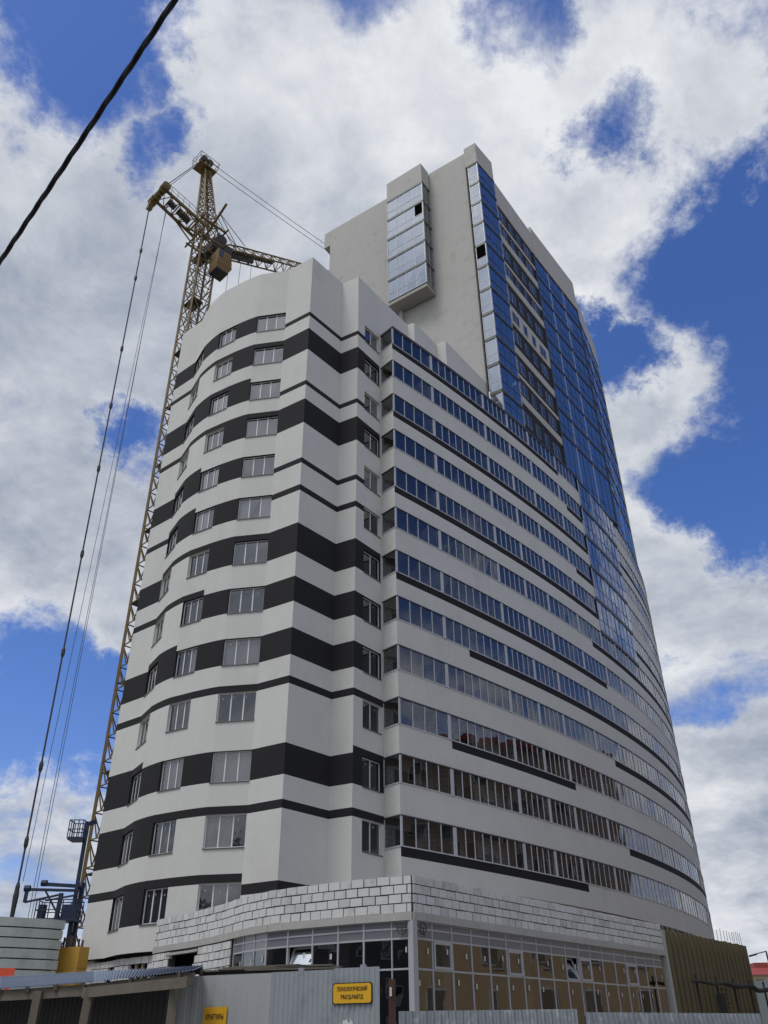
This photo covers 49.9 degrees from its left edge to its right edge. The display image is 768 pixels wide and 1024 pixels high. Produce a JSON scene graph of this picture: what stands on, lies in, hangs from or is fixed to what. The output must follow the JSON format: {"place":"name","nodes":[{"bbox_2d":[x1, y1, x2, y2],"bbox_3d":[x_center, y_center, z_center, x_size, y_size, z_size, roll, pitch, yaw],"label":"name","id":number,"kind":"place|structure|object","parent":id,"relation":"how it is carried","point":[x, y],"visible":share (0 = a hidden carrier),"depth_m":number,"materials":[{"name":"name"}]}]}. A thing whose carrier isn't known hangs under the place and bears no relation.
{"place":"outdoors","nodes":[
{"label":"outdoors","id":0,"kind":"place"},
{"bbox_2d":[0,0,178,265],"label":"overhead cable","id":1,"kind":"object","parent":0,"point":[167,10],"visible":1,"depth_m":4.56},
{"bbox_2d":[0,0,767,963],"label":"sky","id":2,"kind":"structure","parent":0,"point":[630,137],"materials":[{"name":"blue"}]},
{"bbox_2d":[750,962,767,980],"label":"red roofed house","id":3,"kind":"structure","parent":0,"point":[759,971],"depth_m":122.57,"materials":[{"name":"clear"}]},
{"label":"ground","id":4,"kind":"structure","parent":0,"visible":0},
{"bbox_2d":[0,968,14,989],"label":"site banner","id":5,"kind":"object","parent":4,"relation":"on","point":[5,972],"visible":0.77,"depth_m":18.60,"materials":[{"name":"red fabric"}]},
{"bbox_2d":[23,819,96,946],"bbox_3d":[-18.327,22.956,44.882,3.122,12.118,1.245,-1,-32,0],"label":"erection frame","id":6,"kind":"object","parent":4,"relation":"on","point":[71,913],"visible":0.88,"depth_m":45.80,"materials":[{"name":"blue metal"}]},
{"bbox_2d":[55,936,89,985],"bbox_3d":[-14.905,22.973,38.371,1.336,5.842,0.852,-16,-36,23],"label":"crane turntable","id":7,"kind":"object","parent":4,"relation":"on","point":[74,958],"visible":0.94,"depth_m":39.21,"materials":[{"name":"yellow metal"}]},
{"bbox_2d":[0,965,202,1023],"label":"walkway canopy","id":8,"kind":"object","parent":4,"relation":"on","point":[175,980],"visible":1,"depth_m":12.50,"materials":[{"name":"corrugated sheet metal"},{"name":"painted steel"}]},
{"bbox_2d":[10,150,328,946],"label":"tower crane","id":9,"kind":"object","parent":4,"relation":"on","point":[218,254],"visible":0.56,"depth_m":73.97,"materials":[{"name":"paint"}]},
{"bbox_2d":[0,964,382,1023],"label":"hoarding","id":10,"kind":"object","parent":4,"relation":"on","point":[301,996],"visible":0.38,"depth_m":12.02,"materials":[{"name":"metal"}]},
{"bbox_2d":[202,1007,226,1023],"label":"sign","id":11,"kind":"object","parent":10,"relation":"attached to","point":[214,1015],"visible":1,"depth_m":12.04,"materials":[{"name":"yellow paint"}]},
{"bbox_2d":[343,1018,352,1023],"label":"poster","id":12,"kind":"object","parent":10,"relation":"attached to","point":[346,1021],"visible":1,"depth_m":11.12,"materials":[{"name":"white paper"}]},
{"bbox_2d":[332,982,371,1004],"bbox_3d":[-0.435,6.567,11.267,0.624,0.255,0.018,-17,-36,24],"label":"sign","id":13,"kind":"object","parent":10,"relation":"attached to","point":[354,993],"visible":1,"depth_m":11.26,"materials":[{"name":"yellow metal"}]},
{"bbox_2d":[199,964,342,975],"bbox_3d":[-1.790,8.208,12.194,2.414,2.662,0.222,-10,-34,14],"label":"plank stack","id":14,"kind":"object","parent":4,"relation":"on","point":[256,969],"visible":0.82,"depth_m":12.83,"materials":[{"name":"brown wood"}]},
{"bbox_2d":[388,979,395,1023],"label":"gate post","id":15,"kind":"object","parent":4,"relation":"on","point":[392,1000],"visible":1,"depth_m":11.02,"materials":[{"name":"metal"}]},
{"bbox_2d":[80,143,713,959],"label":"apartment tower","id":16,"kind":"structure","parent":4,"relation":"on","point":[392,617],"depth_m":51.82,"materials":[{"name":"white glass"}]},
{"bbox_2d":[107,894,123,932],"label":"window","id":17,"kind":"structure","parent":16,"relation":"in","point":[114,922],"depth_m":40.70,"materials":[{"name":"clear glass"}]},
{"bbox_2d":[117,829,132,866],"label":"window","id":18,"kind":"structure","parent":16,"relation":"in","point":[127,838],"depth_m":42.32,"materials":[{"name":"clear glass"}]},
{"bbox_2d":[126,769,141,806],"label":"window","id":19,"kind":"structure","parent":16,"relation":"in","point":[135,781],"depth_m":43.94,"materials":[{"name":"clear glass"}]},
{"bbox_2d":[135,714,149,749],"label":"window","id":20,"kind":"structure","parent":16,"relation":"in","point":[143,729],"depth_m":45.58,"materials":[{"name":"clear glass"}]},
{"bbox_2d":[143,662,157,696],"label":"window","id":21,"kind":"structure","parent":16,"relation":"in","point":[150,683],"depth_m":47.20,"materials":[{"name":"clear glass"}]},
{"bbox_2d":[139,887,167,925],"bbox_3d":[-10.585,18.229,38.154,1.549,1.545,0.240,-19,-37,26],"label":"window","id":22,"kind":"structure","parent":16,"relation":"in","point":[155,899],"depth_m":38.31,"materials":[{"name":"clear glass"}]},
{"bbox_2d":[151,613,164,647],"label":"window","id":23,"kind":"structure","parent":16,"relation":"in","point":[158,630],"depth_m":48.81,"materials":[{"name":"grey glass"}]},
{"bbox_2d":[148,819,176,855],"bbox_3d":[-10.608,15.698,39.764,1.549,1.545,0.240,-19,-37,26],"label":"window","id":24,"kind":"structure","parent":16,"relation":"in","point":[163,832],"depth_m":39.90,"materials":[{"name":"grey glass"}]},
{"bbox_2d":[158,568,171,601],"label":"window","id":25,"kind":"structure","parent":16,"relation":"in","point":[166,580],"depth_m":50.44,"materials":[{"name":"grey glass"}]},
{"bbox_2d":[157,757,183,791],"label":"window","id":26,"kind":"structure","parent":16,"relation":"in","point":[171,770],"depth_m":41.52,"materials":[{"name":"grey glass"}]},
{"bbox_2d":[165,526,177,558],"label":"window","id":27,"kind":"structure","parent":16,"relation":"in","point":[172,539],"depth_m":52.06,"materials":[{"name":"grey glass"}]},
{"bbox_2d":[171,486,183,517],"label":"window","id":28,"kind":"structure","parent":16,"relation":"in","point":[178,499],"depth_m":53.68,"materials":[{"name":"grey glass"}]},
{"bbox_2d":[165,699,190,732],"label":"window","id":29,"kind":"structure","parent":16,"relation":"in","point":[178,713],"depth_m":43.15,"materials":[{"name":"grey glass"}]},
{"bbox_2d":[177,448,189,479],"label":"window","id":30,"kind":"structure","parent":16,"relation":"in","point":[183,463],"depth_m":55.27,"materials":[{"name":"grey glass"}]},
{"bbox_2d":[172,645,197,677],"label":"window","id":31,"kind":"structure","parent":16,"relation":"in","point":[185,661],"depth_m":44.77,"materials":[{"name":"grey glass"}]},
{"bbox_2d":[182,413,194,443],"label":"window","id":32,"kind":"structure","parent":16,"relation":"in","point":[189,426],"depth_m":56.88,"materials":[{"name":"grey glass"}]},
{"bbox_2d":[179,595,203,626],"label":"window","id":33,"kind":"structure","parent":16,"relation":"in","point":[192,609],"depth_m":46.38,"materials":[{"name":"grey glass"}]},
{"bbox_2d":[188,379,199,409],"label":"window","id":34,"kind":"structure","parent":16,"relation":"in","point":[194,393],"depth_m":58.52,"materials":[{"name":"grey glass"}]},
{"bbox_2d":[186,549,208,578],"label":"window","id":35,"kind":"structure","parent":16,"relation":"in","point":[198,562],"depth_m":47.99,"materials":[{"name":"grey glass"}]},
{"bbox_2d":[192,349,203,377],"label":"window","id":36,"kind":"structure","parent":16,"relation":"in","point":[198,362],"depth_m":60.14,"materials":[{"name":"grey glass"}]},
{"bbox_2d":[192,505,214,534],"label":"window","id":37,"kind":"structure","parent":16,"relation":"in","point":[203,520],"depth_m":49.61,"materials":[{"name":"grey glass"}]},
{"bbox_2d":[198,465,219,492],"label":"window","id":38,"kind":"structure","parent":16,"relation":"in","point":[208,478],"depth_m":51.23,"materials":[{"name":"grey glass"}]},
{"bbox_2d":[203,427,223,453],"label":"window","id":39,"kind":"structure","parent":16,"relation":"in","point":[214,439],"depth_m":52.84,"materials":[{"name":"grey glass"}]},
{"bbox_2d":[208,391,228,416],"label":"window","id":40,"kind":"structure","parent":16,"relation":"in","point":[218,403],"depth_m":54.45,"materials":[{"name":"grey glass"}]},
{"bbox_2d":[196,882,241,910],"bbox_3d":[-7.403,17.483,37.068,2.029,1.500,0.190,-6,-33,8],"label":"window","id":41,"kind":"structure","parent":16,"relation":"in","point":[209,895],"depth_m":37.30,"materials":[{"name":"grey glass"}]},
{"bbox_2d":[213,357,232,381],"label":"window","id":42,"kind":"structure","parent":16,"relation":"in","point":[222,369],"depth_m":56.08,"materials":[{"name":"grey glass"}]},
{"bbox_2d":[202,813,246,849],"bbox_3d":[-7.430,14.957,38.645,2.029,1.545,0.240,-6,-33,8],"label":"window","id":43,"kind":"structure","parent":16,"relation":"in","point":[221,831],"depth_m":38.74,"materials":[{"name":"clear glass"}]},
{"bbox_2d":[217,325,236,348],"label":"window","id":44,"kind":"structure","parent":16,"relation":"in","point":[227,336],"depth_m":57.69,"materials":[{"name":"grey glass"}]},
{"bbox_2d":[209,749,251,783],"bbox_3d":[-7.454,12.426,40.255,2.029,1.545,0.240,-6,-33,8],"label":"window","id":45,"kind":"structure","parent":16,"relation":"in","point":[226,766],"depth_m":40.36,"materials":[{"name":"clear glass"}]},
{"bbox_2d":[215,691,255,722],"bbox_3d":[-7.477,9.894,41.865,2.029,1.545,0.240,-6,-33,8],"label":"window","id":46,"kind":"structure","parent":16,"relation":"in","point":[233,706],"depth_m":41.98,"materials":[{"name":"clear glass"}]},
{"bbox_2d":[221,636,260,666],"bbox_3d":[-7.500,7.363,43.474,2.029,1.545,0.240,-6,-33,8],"label":"window","id":47,"kind":"structure","parent":16,"relation":"in","point":[236,651],"depth_m":43.59,"materials":[{"name":"grey glass"}]},
{"bbox_2d":[226,586,264,613],"bbox_3d":[-7.524,4.831,45.084,2.029,1.545,0.240,-6,-33,8],"label":"window","id":48,"kind":"structure","parent":16,"relation":"in","point":[246,599],"depth_m":45.21,"materials":[{"name":"grey glass"}]},
{"bbox_2d":[232,539,267,565],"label":"window","id":49,"kind":"structure","parent":16,"relation":"in","point":[251,551],"depth_m":46.82,"materials":[{"name":"grey glass"}]},
{"bbox_2d":[236,495,271,519],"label":"window","id":50,"kind":"structure","parent":16,"relation":"in","point":[256,506],"depth_m":48.45,"materials":[{"name":"grey glass"}]},
{"bbox_2d":[241,454,274,477],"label":"window","id":51,"kind":"structure","parent":16,"relation":"in","point":[259,465],"depth_m":50.06,"materials":[{"name":"grey glass"}]},
{"bbox_2d":[245,415,277,437],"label":"window","id":52,"kind":"structure","parent":16,"relation":"in","point":[267,425],"depth_m":51.68,"materials":[{"name":"grey glass"}]},
{"bbox_2d":[249,379,280,400],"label":"window","id":53,"kind":"structure","parent":16,"relation":"in","point":[266,389],"depth_m":53.29,"materials":[{"name":"grey glass"}]},
{"bbox_2d":[252,345,283,365],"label":"window","id":54,"kind":"structure","parent":16,"relation":"in","point":[271,354],"depth_m":54.90,"materials":[{"name":"grey glass"}]},
{"bbox_2d":[256,312,285,332],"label":"window","id":55,"kind":"structure","parent":16,"relation":"in","point":[273,321],"depth_m":56.54,"materials":[{"name":"grey glass"}]},
{"bbox_2d":[364,427,379,457],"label":"window","id":56,"kind":"structure","parent":16,"relation":"in","point":[371,442],"depth_m":53.23,"materials":[{"name":"grey glass"}]},
{"bbox_2d":[365,326,378,353],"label":"window","id":57,"kind":"structure","parent":16,"relation":"in","point":[371,339],"depth_m":58.07,"materials":[{"name":"grey glass"}]},
{"bbox_2d":[362,818,382,856],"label":"window","id":58,"kind":"structure","parent":16,"relation":"in","point":[371,830],"depth_m":40.31,"materials":[{"name":"black glass"}]},
{"bbox_2d":[362,756,382,793],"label":"window","id":59,"kind":"structure","parent":16,"relation":"in","point":[371,769],"depth_m":41.92,"materials":[{"name":"black glass"}]},
{"bbox_2d":[363,699,381,734],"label":"window","id":60,"kind":"structure","parent":16,"relation":"in","point":[371,711],"depth_m":43.55,"materials":[{"name":"black glass"}]},
{"bbox_2d":[363,645,381,680],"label":"window","id":61,"kind":"structure","parent":16,"relation":"in","point":[371,658],"depth_m":45.16,"materials":[{"name":"black glass"}]},
{"bbox_2d":[363,595,381,629],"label":"window","id":62,"kind":"structure","parent":16,"relation":"in","point":[371,610],"depth_m":46.78,"materials":[{"name":"grey glass"}]},
{"bbox_2d":[364,549,380,582],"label":"window","id":63,"kind":"structure","parent":16,"relation":"in","point":[372,568],"depth_m":48.40,"materials":[{"name":"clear glass"}]},
{"bbox_2d":[364,506,380,538],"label":"window","id":64,"kind":"structure","parent":16,"relation":"in","point":[371,520],"depth_m":50.00,"materials":[{"name":"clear glass"}]},
{"bbox_2d":[364,465,380,496],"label":"window","id":65,"kind":"structure","parent":16,"relation":"in","point":[371,480],"depth_m":51.61,"materials":[{"name":"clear glass"}]},
{"bbox_2d":[365,392,379,421],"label":"window","id":66,"kind":"structure","parent":16,"relation":"in","point":[371,405],"depth_m":54.88,"materials":[{"name":"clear glass"}]},
{"bbox_2d":[365,358,379,386],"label":"window","id":67,"kind":"structure","parent":16,"relation":"in","point":[371,371],"depth_m":56.47,"materials":[{"name":"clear glass"}]},
{"bbox_2d":[498,210,505,225],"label":"loggia window","id":68,"kind":"structure","parent":16,"relation":"in","point":[501,216],"depth_m":84.66,"materials":[{"name":"blue glass"}]},
{"bbox_2d":[500,226,507,242],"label":"loggia window","id":69,"kind":"structure","parent":16,"relation":"in","point":[503,233],"depth_m":83.25,"materials":[{"name":"blue glass"}]},
{"bbox_2d":[503,248,510,264],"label":"loggia window","id":70,"kind":"structure","parent":16,"relation":"in","point":[506,255],"depth_m":81.54,"materials":[{"name":"blue glass"}]},
{"bbox_2d":[505,266,512,281],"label":"loggia window","id":71,"kind":"structure","parent":16,"relation":"in","point":[508,273],"depth_m":80.12,"materials":[{"name":"blue glass"}]},
{"bbox_2d":[508,289,515,306],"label":"loggia window","id":72,"kind":"structure","parent":16,"relation":"in","point":[511,296],"depth_m":78.33,"materials":[{"name":"blue glass"}]},
{"bbox_2d":[512,311,519,327],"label":"loggia window","id":73,"kind":"structure","parent":16,"relation":"in","point":[515,318],"depth_m":76.80,"materials":[{"name":"blue glass"}]},
{"bbox_2d":[513,330,521,347],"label":"loggia window","id":74,"kind":"structure","parent":16,"relation":"in","point":[516,337],"depth_m":75.52,"materials":[{"name":"blue glass"}]},
{"bbox_2d":[517,359,525,377],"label":"loggia window","id":75,"kind":"structure","parent":16,"relation":"in","point":[520,367],"depth_m":73.57,"materials":[{"name":"blue glass"}]},
{"bbox_2d":[519,303,523,315],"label":"loggia window","id":76,"kind":"structure","parent":16,"relation":"in","point":[521,308],"depth_m":79.67,"materials":[{"name":"blue glass"}]},
{"bbox_2d":[520,381,527,399],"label":"loggia window","id":77,"kind":"structure","parent":16,"relation":"in","point":[523,389],"depth_m":72.19,"materials":[{"name":"blue glass"}]},
{"bbox_2d":[525,344,529,357],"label":"loggia window","id":78,"kind":"structure","parent":16,"relation":"in","point":[526,347],"depth_m":76.79,"materials":[{"name":"blue glass"}]},
{"bbox_2d":[524,245,530,259],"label":"loggia window","id":79,"kind":"structure","parent":16,"relation":"in","point":[526,250],"depth_m":88.38,"materials":[{"name":"blue glass"}]},
{"bbox_2d":[524,412,532,430],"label":"loggia window","id":80,"kind":"structure","parent":16,"relation":"in","point":[528,422],"depth_m":70.38,"materials":[{"name":"blue glass"}]},
{"bbox_2d":[526,261,532,275],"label":"loggia window","id":81,"kind":"structure","parent":16,"relation":"in","point":[529,268],"depth_m":86.94,"materials":[{"name":"blue glass"}]},
{"bbox_2d":[529,373,533,386],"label":"loggia window","id":82,"kind":"structure","parent":16,"relation":"in","point":[530,376],"depth_m":74.84,"materials":[{"name":"blue glass"}]},
{"bbox_2d":[529,282,535,296],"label":"loggia window","id":83,"kind":"structure","parent":16,"relation":"in","point":[532,289],"depth_m":85.25,"materials":[{"name":"blue glass"}]},
{"bbox_2d":[532,395,536,408],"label":"loggia window","id":84,"kind":"structure","parent":16,"relation":"in","point":[533,398],"depth_m":73.50,"materials":[{"name":"blue glass"}]},
{"bbox_2d":[533,353,537,366],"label":"loggia window","id":85,"kind":"structure","parent":16,"relation":"in","point":[535,358],"depth_m":77.96,"materials":[{"name":"blue glass"}]},
{"bbox_2d":[532,301,538,314],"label":"loggia window","id":86,"kind":"structure","parent":16,"relation":"in","point":[535,307],"depth_m":83.83,"materials":[{"name":"blue glass"}]},
{"bbox_2d":[536,425,540,439],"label":"loggia window","id":87,"kind":"structure","parent":16,"relation":"in","point":[537,428],"depth_m":71.64,"materials":[{"name":"blue glass"}]},
{"bbox_2d":[535,323,542,339],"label":"loggia window","id":88,"kind":"structure","parent":16,"relation":"in","point":[538,330],"depth_m":82.10,"materials":[{"name":"blue glass"}]},
{"bbox_2d":[537,382,542,396],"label":"loggia window","id":89,"kind":"structure","parent":16,"relation":"in","point":[539,387],"depth_m":76.04,"materials":[{"name":"blue glass"}]},
{"bbox_2d":[540,404,545,418],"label":"loggia window","id":90,"kind":"structure","parent":16,"relation":"in","point":[542,408],"depth_m":74.64,"materials":[{"name":"blue glass"}]},
{"bbox_2d":[539,344,546,359],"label":"loggia window","id":91,"kind":"structure","parent":16,"relation":"in","point":[542,351],"depth_m":80.51,"materials":[{"name":"blue glass"}]},
{"bbox_2d":[541,363,548,379],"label":"loggia window","id":92,"kind":"structure","parent":16,"relation":"in","point":[544,370],"depth_m":79.22,"materials":[{"name":"blue glass"}]},
{"bbox_2d":[545,434,549,448],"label":"loggia window","id":93,"kind":"structure","parent":16,"relation":"in","point":[546,438],"depth_m":72.80,"materials":[{"name":"blue glass"}]},
{"bbox_2d":[545,391,552,408],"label":"loggia window","id":94,"kind":"structure","parent":16,"relation":"in","point":[549,400],"depth_m":77.30,"materials":[{"name":"blue glass"}]},
{"bbox_2d":[548,413,556,430],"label":"loggia window","id":95,"kind":"structure","parent":16,"relation":"in","point":[552,421],"depth_m":75.91,"materials":[{"name":"blue glass"}]},
{"bbox_2d":[553,443,560,459],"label":"loggia window","id":96,"kind":"structure","parent":16,"relation":"in","point":[556,450],"depth_m":74.10,"materials":[{"name":"blue glass"}]},
{"bbox_2d":[85,875,762,1023],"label":"unfinished annex","id":97,"kind":"object","parent":4,"relation":"on","point":[427,944],"visible":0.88,"depth_m":33.15,"materials":[{"name":"concrete"}]},
{"bbox_2d":[399,1009,577,1023],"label":"hoarding","id":98,"kind":"object","parent":4,"relation":"on","point":[551,1016],"visible":1,"depth_m":12.95,"materials":[{"name":"metal"}]},
{"bbox_2d":[584,1012,761,1023],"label":"hoarding","id":99,"kind":"object","parent":4,"relation":"on","point":[661,1018],"visible":1,"depth_m":13.60,"materials":[{"name":"metal"}]},
{"bbox_2d":[691,974,767,1012],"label":"pipe rack","id":100,"kind":"object","parent":4,"relation":"on","point":[722,1003],"visible":0.87,"depth_m":41.40,"materials":[{"name":"black metal"}]},
{"bbox_2d":[748,951,767,960],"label":"street lamp","id":101,"kind":"object","parent":4,"relation":"on","point":[759,953],"visible":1,"depth_m":49.19,"materials":[{"name":"metal"}]},
{"bbox_2d":[754,980,767,1023],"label":"panel wall","id":102,"kind":"structure","parent":4,"relation":"on","point":[762,1003],"depth_m":64.65,"materials":[{"name":"grey metal"}]},
{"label":"ballast slab","id":103,"kind":"object","parent":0,"visible":0},
{"bbox_2d":[1,985,52,989],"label":"ballast slab","id":104,"kind":"structure","parent":103,"relation":"on","point":[31,987],"depth_m":37.48,"materials":[{"name":"concrete"}]},
{"bbox_2d":[14,970,55,975],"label":"ballast slab","id":105,"kind":"structure","parent":104,"relation":"on","point":[24,972],"depth_m":37.68,"materials":[{"name":"concrete"}]},
{"bbox_2d":[0,959,57,970],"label":"ballast slab","id":106,"kind":"structure","parent":105,"relation":"on","point":[27,964],"depth_m":37.81,"materials":[{"name":"concrete"}]},
{"bbox_2d":[0,948,58,960],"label":"ballast slab","id":107,"kind":"structure","parent":106,"relation":"on","point":[28,954],"depth_m":38.00,"materials":[{"name":"concrete"}]},
{"bbox_2d":[0,937,61,950],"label":"ballast slab","id":108,"kind":"structure","parent":107,"relation":"on","point":[27,943],"depth_m":38.20,"materials":[{"name":"concrete"}]},
{"bbox_2d":[0,927,62,939],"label":"ballast slab","id":109,"kind":"structure","parent":108,"relation":"on","point":[28,933],"depth_m":38.38,"materials":[{"name":"concrete"}]},
{"bbox_2d":[0,917,65,929],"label":"ballast slab","id":110,"kind":"structure","parent":109,"relation":"on","point":[34,923],"depth_m":38.62,"materials":[{"name":"concrete"}]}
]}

